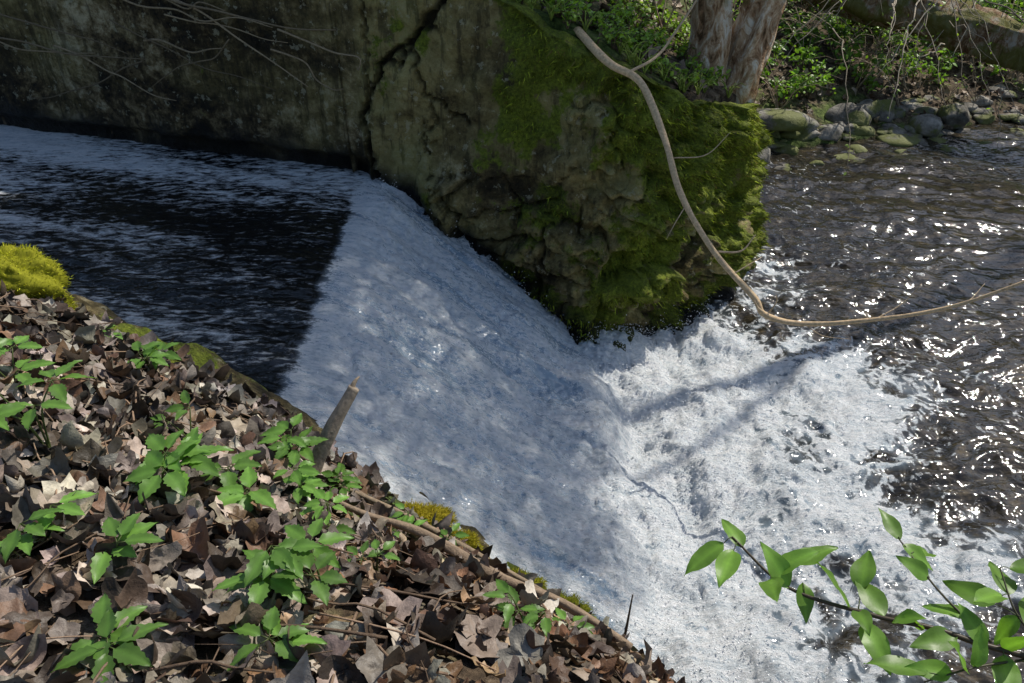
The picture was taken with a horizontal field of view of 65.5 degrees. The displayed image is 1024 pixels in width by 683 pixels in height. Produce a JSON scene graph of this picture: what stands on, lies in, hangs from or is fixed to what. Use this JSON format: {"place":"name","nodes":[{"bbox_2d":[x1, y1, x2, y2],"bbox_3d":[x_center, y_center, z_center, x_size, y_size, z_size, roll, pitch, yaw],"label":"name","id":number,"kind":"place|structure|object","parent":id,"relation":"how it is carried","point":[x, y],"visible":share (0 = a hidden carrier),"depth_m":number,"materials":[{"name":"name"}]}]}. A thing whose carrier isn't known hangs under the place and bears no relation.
{"place":"outdoors","nodes":[
{"label":"outdoors","id":0,"kind":"place"},
{"bbox_2d":[0,120,1023,682],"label":"river water","id":1,"kind":"structure","parent":0,"point":[252,268],"depth_m":5.07,"materials":[{"name":"liquid"}]},
{"bbox_2d":[304,174,1023,682],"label":"splash droplets","id":2,"kind":"object","parent":1,"relation":"on","point":[692,466],"visible":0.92,"depth_m":4.89,"materials":[{"name":"white liquid"}]},
{"bbox_2d":[801,118,818,131],"bbox_3d":[3.489,-2.602,9.717,0.482,0.295,0.299,0,35,0],"label":"river rock","id":3,"kind":"object","parent":1,"relation":"in","point":[814,124],"visible":0.16,"depth_m":9.59,"materials":[{"name":"grey stone"}]},
{"bbox_2d":[818,125,842,141],"bbox_3d":[3.844,-2.520,9.707,0.357,0.227,0.254,0,35,0],"label":"river rock","id":4,"kind":"object","parent":1,"relation":"in","point":[831,133],"visible":0.84,"depth_m":9.63,"materials":[{"name":"grey stone"}]},
{"bbox_2d":[850,144,867,153],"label":"river rock","id":5,"kind":"object","parent":1,"relation":"in","point":[857,148],"visible":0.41,"depth_m":9.45,"materials":[{"name":"green stone"}]},
{"bbox_2d":[937,103,969,128],"bbox_3d":[5.592,-2.859,10.104,0.349,0.325,0.406,0,35,0],"label":"river rock","id":6,"kind":"object","parent":1,"relation":"in","point":[956,115],"visible":0.89,"depth_m":9.99,"materials":[{"name":"grey stone"}]},
{"bbox_2d":[0,0,1023,682],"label":"ground","id":7,"kind":"structure","parent":0,"point":[472,670],"depth_m":9.56,"materials":[{"name":"soil"}]},
{"bbox_2d":[0,360,94,447],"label":"ground elder seedling","id":8,"kind":"object","parent":7,"relation":"on","point":[59,391],"visible":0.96,"depth_m":2.13,"materials":[{"name":"green plant"}]},
{"bbox_2d":[0,490,97,562],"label":"ground elder seedling","id":9,"kind":"object","parent":7,"relation":"on","point":[10,542],"visible":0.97,"depth_m":1.79,"materials":[{"name":"green plant"}]},
{"bbox_2d":[100,325,122,339],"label":"ground elder seedling","id":10,"kind":"object","parent":7,"relation":"on","point":[116,333],"visible":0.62,"depth_m":3.33,"materials":[{"name":"green plant"}]},
{"bbox_2d":[127,340,182,369],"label":"ground elder seedling","id":11,"kind":"object","parent":7,"relation":"on","point":[157,356],"visible":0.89,"depth_m":3.18,"materials":[{"name":"green plant"}]},
{"bbox_2d":[123,426,233,503],"bbox_3d":[-0.876,0.361,2.113,0.241,0.181,0.285,0,35,0],"label":"ground elder seedling","id":12,"kind":"object","parent":7,"relation":"on","point":[176,478],"visible":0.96,"depth_m":2.07,"materials":[{"name":"green plant"}]},
{"bbox_2d":[212,537,306,603],"bbox_3d":[-0.532,0.533,1.740,0.199,0.161,0.216,0,35,0],"label":"ground elder seedling","id":13,"kind":"object","parent":7,"relation":"on","point":[259,589],"visible":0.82,"depth_m":1.70,"materials":[{"name":"green plant"}]},
{"bbox_2d":[257,413,328,469],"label":"ground elder seedling","id":14,"kind":"object","parent":7,"relation":"on","point":[301,440],"visible":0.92,"depth_m":2.76,"materials":[{"name":"green plant"}]},
{"bbox_2d":[63,289,546,588],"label":"mossy channel wall","id":15,"kind":"structure","parent":7,"relation":"on","point":[201,355],"depth_m":3.61,"materials":[{"name":"plant"}]},
{"bbox_2d":[0,242,73,299],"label":"moss cushion","id":16,"kind":"object","parent":15,"relation":"on","point":[29,272],"visible":0.93,"depth_m":3.41,"materials":[{"name":"yellow plant"}]},
{"bbox_2d":[31,292,78,314],"bbox_3d":[-2.026,-0.157,3.466,0.284,0.163,0.249,0,35,0],"label":"moss cushion","id":17,"kind":"object","parent":15,"relation":"on","point":[70,303],"visible":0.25,"depth_m":3.48,"materials":[{"name":"plant"}]},
{"bbox_2d":[398,499,458,531],"bbox_3d":[-0.432,0.769,3.473,0.407,0.146,0.227,0,35,0],"label":"moss cushion","id":18,"kind":"object","parent":15,"relation":"on","point":[429,511],"visible":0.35,"depth_m":3.47,"materials":[{"name":"plant"}]},
{"bbox_2d":[451,527,483,550],"bbox_3d":[-0.260,0.883,3.497,0.297,0.126,0.193,0,35,0],"label":"moss cushion","id":19,"kind":"object","parent":15,"relation":"on","point":[473,541],"visible":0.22,"depth_m":3.50,"materials":[{"name":"plant"}]},
{"bbox_2d":[511,568,548,589],"bbox_3d":[0.004,1.083,3.542,0.339,0.141,0.214,0,35,0],"label":"moss cushion","id":20,"kind":"object","parent":15,"relation":"on","point":[538,580],"visible":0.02,"depth_m":3.56,"materials":[{"name":"green plant"}]},
{"bbox_2d":[560,590,597,618],"bbox_3d":[0.200,1.230,3.583,0.417,0.162,0.297,0,35,0],"label":"moss cushion","id":21,"kind":"object","parent":15,"relation":"on","point":[573,598],"visible":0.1,"depth_m":3.62,"materials":[{"name":"green plant"}]},
{"bbox_2d":[262,518,354,606],"bbox_3d":[-0.444,0.524,1.778,0.198,0.177,0.261,0,35,0],"label":"ground elder seedling","id":22,"kind":"object","parent":7,"relation":"on","point":[323,555],"visible":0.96,"depth_m":1.73,"materials":[{"name":"green plant"}]},
{"bbox_2d":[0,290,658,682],"bbox_3d":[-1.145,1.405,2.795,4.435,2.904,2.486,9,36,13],"label":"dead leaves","id":23,"kind":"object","parent":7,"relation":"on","point":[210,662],"visible":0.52,"depth_m":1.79,"materials":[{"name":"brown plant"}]},
{"bbox_2d":[310,376,359,474],"bbox_3d":[-0.680,0.376,2.916,0.078,0.436,0.357,24,42,30],"label":"broken branch stub","id":24,"kind":"object","parent":7,"relation":"on","point":[330,431],"visible":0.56,"depth_m":2.89,"materials":[{"name":"brown plant"}]},
{"bbox_2d":[321,463,362,494],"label":"ground elder seedling","id":25,"kind":"object","parent":7,"relation":"on","point":[346,478],"visible":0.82,"depth_m":2.87,"materials":[{"name":"green plant"}]},
{"bbox_2d":[0,279,691,682],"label":"leaf litter","id":26,"kind":"object","parent":7,"relation":"on","point":[186,611],"visible":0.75,"depth_m":1.92,"materials":[{"name":"brown plant"}]},
{"bbox_2d":[0,335,55,385],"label":"ground elder seedling","id":27,"kind":"object","parent":26,"relation":"on","point":[25,376],"visible":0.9,"depth_m":2.58,"materials":[{"name":"green plant"}]},
{"bbox_2d":[51,593,168,682],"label":"ground elder seedling","id":28,"kind":"object","parent":26,"relation":"on","point":[126,651],"visible":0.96,"depth_m":1.53,"materials":[{"name":"green plant"}]},
{"bbox_2d":[90,513,163,583],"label":"ground elder seedling","id":29,"kind":"object","parent":26,"relation":"on","point":[129,530],"visible":0.9,"depth_m":1.75,"materials":[{"name":"green plant"}]},
{"bbox_2d":[149,390,191,435],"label":"ground elder seedling","id":30,"kind":"object","parent":26,"relation":"on","point":[178,408],"visible":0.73,"depth_m":2.60,"materials":[{"name":"green plant"}]},
{"bbox_2d":[201,449,276,511],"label":"ground elder seedling","id":31,"kind":"object","parent":26,"relation":"on","point":[232,490],"visible":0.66,"depth_m":2.23,"materials":[{"name":"green plant"}]},
{"bbox_2d":[226,606,326,671],"bbox_3d":[-0.465,0.605,1.598,0.195,0.109,0.146,-6,35,-8],"label":"ground elder seedling","id":32,"kind":"object","parent":26,"relation":"on","point":[270,621],"visible":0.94,"depth_m":1.57,"materials":[{"name":"green plant"}]},
{"bbox_2d":[225,409,366,494],"bbox_3d":[-0.647,0.492,2.930,1.016,0.255,0.112,20,40,26],"label":"fallen branch","id":33,"kind":"object","parent":26,"relation":"on","point":[245,422],"visible":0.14,"depth_m":2.98,"materials":[{"name":"brown wood"}]},
{"bbox_2d":[273,452,328,503],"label":"ground elder seedling","id":34,"kind":"object","parent":26,"relation":"on","point":[306,472],"visible":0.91,"depth_m":2.49,"materials":[{"name":"green plant"}]},
{"bbox_2d":[300,488,356,533],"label":"ground elder seedling","id":35,"kind":"object","parent":26,"relation":"on","point":[314,506],"visible":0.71,"depth_m":2.31,"materials":[{"name":"green plant"}]},
{"bbox_2d":[338,484,543,589],"bbox_3d":[-0.186,0.744,2.834,0.920,0.371,0.046,11,37,15],"label":"fallen branch","id":36,"kind":"object","parent":26,"relation":"on","point":[429,527],"visible":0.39,"depth_m":2.82,"materials":[{"name":"brown wood"}]},
{"bbox_2d":[316,488,632,651],"bbox_3d":[-0.151,0.669,2.452,1.122,0.151,0.068,16,38,21],"label":"fallen branch","id":37,"kind":"object","parent":26,"relation":"on","point":[452,549],"visible":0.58,"depth_m":2.44,"materials":[{"name":"brown wood"}]},
{"bbox_2d":[551,607,594,633],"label":"ground elder seedling","id":38,"kind":"object","parent":26,"relation":"on","point":[561,613],"visible":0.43,"depth_m":2.11,"materials":[{"name":"green plant"}]},
{"bbox_2d":[346,539,400,576],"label":"ground elder seedling","id":39,"kind":"object","parent":7,"relation":"on","point":[375,544],"visible":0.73,"depth_m":2.03,"materials":[{"name":"green plant"}]},
{"bbox_2d":[0,0,772,351],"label":"stone retaining wall","id":40,"kind":"structure","parent":7,"relation":"on","point":[416,112],"depth_m":5.65,"materials":[{"name":"weathered stone"},{"name":"moss"}]},
{"bbox_2d":[0,0,360,100],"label":"hanging roots","id":41,"kind":"object","parent":40,"relation":"hanging from","point":[193,6],"visible":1,"depth_m":5.63,"materials":[{"name":"brown plant"}]},
{"bbox_2d":[476,10,776,348],"bbox_3d":[1.518,-1.667,6.464,1.576,2.389,3.923,24,41,30],"label":"wall moss","id":42,"kind":"object","parent":40,"relation":"on","point":[755,153],"depth_m":5.54,"materials":[{"name":"green plant"}]},
{"bbox_2d":[573,0,1023,338],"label":"overhanging branch","id":43,"kind":"object","parent":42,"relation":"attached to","point":[598,53],"visible":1,"depth_m":4.69,"materials":[{"name":"brown plant"}]},
{"bbox_2d":[385,502,428,539],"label":"ground elder seedling","id":44,"kind":"object","parent":7,"relation":"on","point":[406,518],"visible":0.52,"depth_m":2.63,"materials":[{"name":"green plant"}]},
{"bbox_2d":[439,523,469,544],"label":"ground elder seedling","id":45,"kind":"object","parent":7,"relation":"on","point":[459,534],"visible":0.58,"depth_m":2.80,"materials":[{"name":"green plant"}]},
{"bbox_2d":[483,579,551,636],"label":"ground elder seedling","id":46,"kind":"object","parent":7,"relation":"on","point":[508,609],"visible":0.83,"depth_m":1.88,"materials":[{"name":"green plant"}]},
{"bbox_2d":[519,0,730,91],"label":"ivy undergrowth","id":47,"kind":"object","parent":7,"relation":"on","point":[622,18],"visible":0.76,"depth_m":5.54,"materials":[{"name":"green plant"}]},
{"bbox_2d":[624,594,632,634],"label":"fallen branch","id":48,"kind":"object","parent":7,"relation":"on","point":[626,626],"visible":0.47,"depth_m":3.33,"materials":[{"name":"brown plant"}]},
{"bbox_2d":[641,0,692,21],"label":"ivy undergrowth","id":49,"kind":"object","parent":7,"relation":"on","point":[652,4],"visible":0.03,"depth_m":6.41,"materials":[{"name":"green plant"}]},
{"bbox_2d":[685,0,786,103],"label":"alder tree","id":50,"kind":"object","parent":7,"relation":"on","point":[741,47],"visible":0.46,"depth_m":5.83,"materials":[{"name":"brown plant"}]},
{"bbox_2d":[635,0,845,108],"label":"bramble thicket","id":51,"kind":"object","parent":7,"relation":"on","point":[734,2],"visible":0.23,"depth_m":9.45,"materials":[{"name":"green plant"}]},
{"bbox_2d":[756,147,770,162],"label":"river rock","id":52,"kind":"object","parent":7,"relation":"on","point":[766,153],"visible":0.02,"depth_m":9.06,"materials":[{"name":"grey stone"}]},
{"bbox_2d":[540,0,1023,123],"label":"fallen leaves","id":53,"kind":"object","parent":7,"relation":"on","point":[820,93],"visible":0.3,"depth_m":10.37,"materials":[{"name":"brown plant"}]},
{"bbox_2d":[756,108,812,131],"bbox_3d":[3.072,-2.656,9.549,0.919,0.244,0.549,22,41,28],"label":"rock slab","id":54,"kind":"object","parent":7,"relation":"on","point":[779,119],"visible":0.64,"depth_m":9.35,"materials":[{"name":"stone"}]},
{"bbox_2d":[773,143,798,154],"bbox_3d":[3.270,-2.279,9.531,0.331,0.191,0.298,18,39,24],"label":"river rock","id":55,"kind":"object","parent":7,"relation":"on","point":[790,149],"visible":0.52,"depth_m":9.41,"materials":[{"name":"green stone"}]},
{"bbox_2d":[825,102,871,126],"bbox_3d":[4.199,-2.800,9.973,0.578,0.344,0.418,0,35,0],"label":"river rock","id":56,"kind":"object","parent":7,"relation":"on","point":[859,116],"visible":0.7,"depth_m":9.86,"materials":[{"name":"grey stone"}]},
{"bbox_2d":[684,508,1023,682],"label":"leafy sapling","id":57,"kind":"object","parent":7,"relation":"on","point":[876,644],"visible":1,"depth_m":1.56,"materials":[{"name":"green plant"}]},
{"bbox_2d":[856,99,895,122],"bbox_3d":[4.548,-2.908,10.046,0.549,0.319,0.369,0,35,0],"label":"river rock","id":58,"kind":"object","parent":7,"relation":"on","point":[876,108],"visible":0.66,"depth_m":9.93,"materials":[{"name":"grey stone"}]},
{"bbox_2d":[732,0,1023,108],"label":"bramble thicket","id":59,"kind":"object","parent":7,"relation":"on","point":[877,46],"visible":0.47,"depth_m":10.35,"materials":[{"name":"green plant"}]},
{"bbox_2d":[739,0,1023,104],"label":"green undergrowth","id":60,"kind":"object","parent":7,"relation":"on","point":[792,84],"visible":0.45,"depth_m":10.54,"materials":[{"name":"green plant"}]},
{"bbox_2d":[766,83,1023,170],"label":"shore cobbles","id":61,"kind":"object","parent":7,"relation":"on","point":[980,116],"visible":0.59,"depth_m":9.91,"materials":[{"name":"grey stone"}]},
{"bbox_2d":[908,114,942,136],"bbox_3d":[5.159,-2.721,9.928,0.392,0.240,0.398,14,37,19],"label":"river rock","id":62,"kind":"object","parent":61,"relation":"on","point":[928,125],"visible":0.98,"depth_m":9.81,"materials":[{"name":"grey stone"}]},
{"bbox_2d":[875,133,925,146],"bbox_3d":[4.755,-2.440,9.740,0.586,0.178,0.401,0,35,0],"label":"river rock","id":63,"kind":"object","parent":7,"relation":"on","point":[905,140],"visible":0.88,"depth_m":9.67,"materials":[{"name":"green stone"}]},
{"bbox_2d":[803,0,1023,72],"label":"fallen log","id":64,"kind":"object","parent":7,"relation":"on","point":[1006,34],"visible":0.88,"depth_m":9.76,"materials":[{"name":"wood"}]},
{"bbox_2d":[515,0,745,97],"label":"wall top grass","id":65,"kind":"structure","parent":0,"point":[632,56],"depth_m":5.17,"materials":[{"name":"green plant"}]},
{"bbox_2d":[763,0,1023,174],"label":"overhanging twigs","id":66,"kind":"object","parent":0,"point":[925,12],"visible":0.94,"depth_m":8.91,"materials":[{"name":"brown wood"}]}
]}

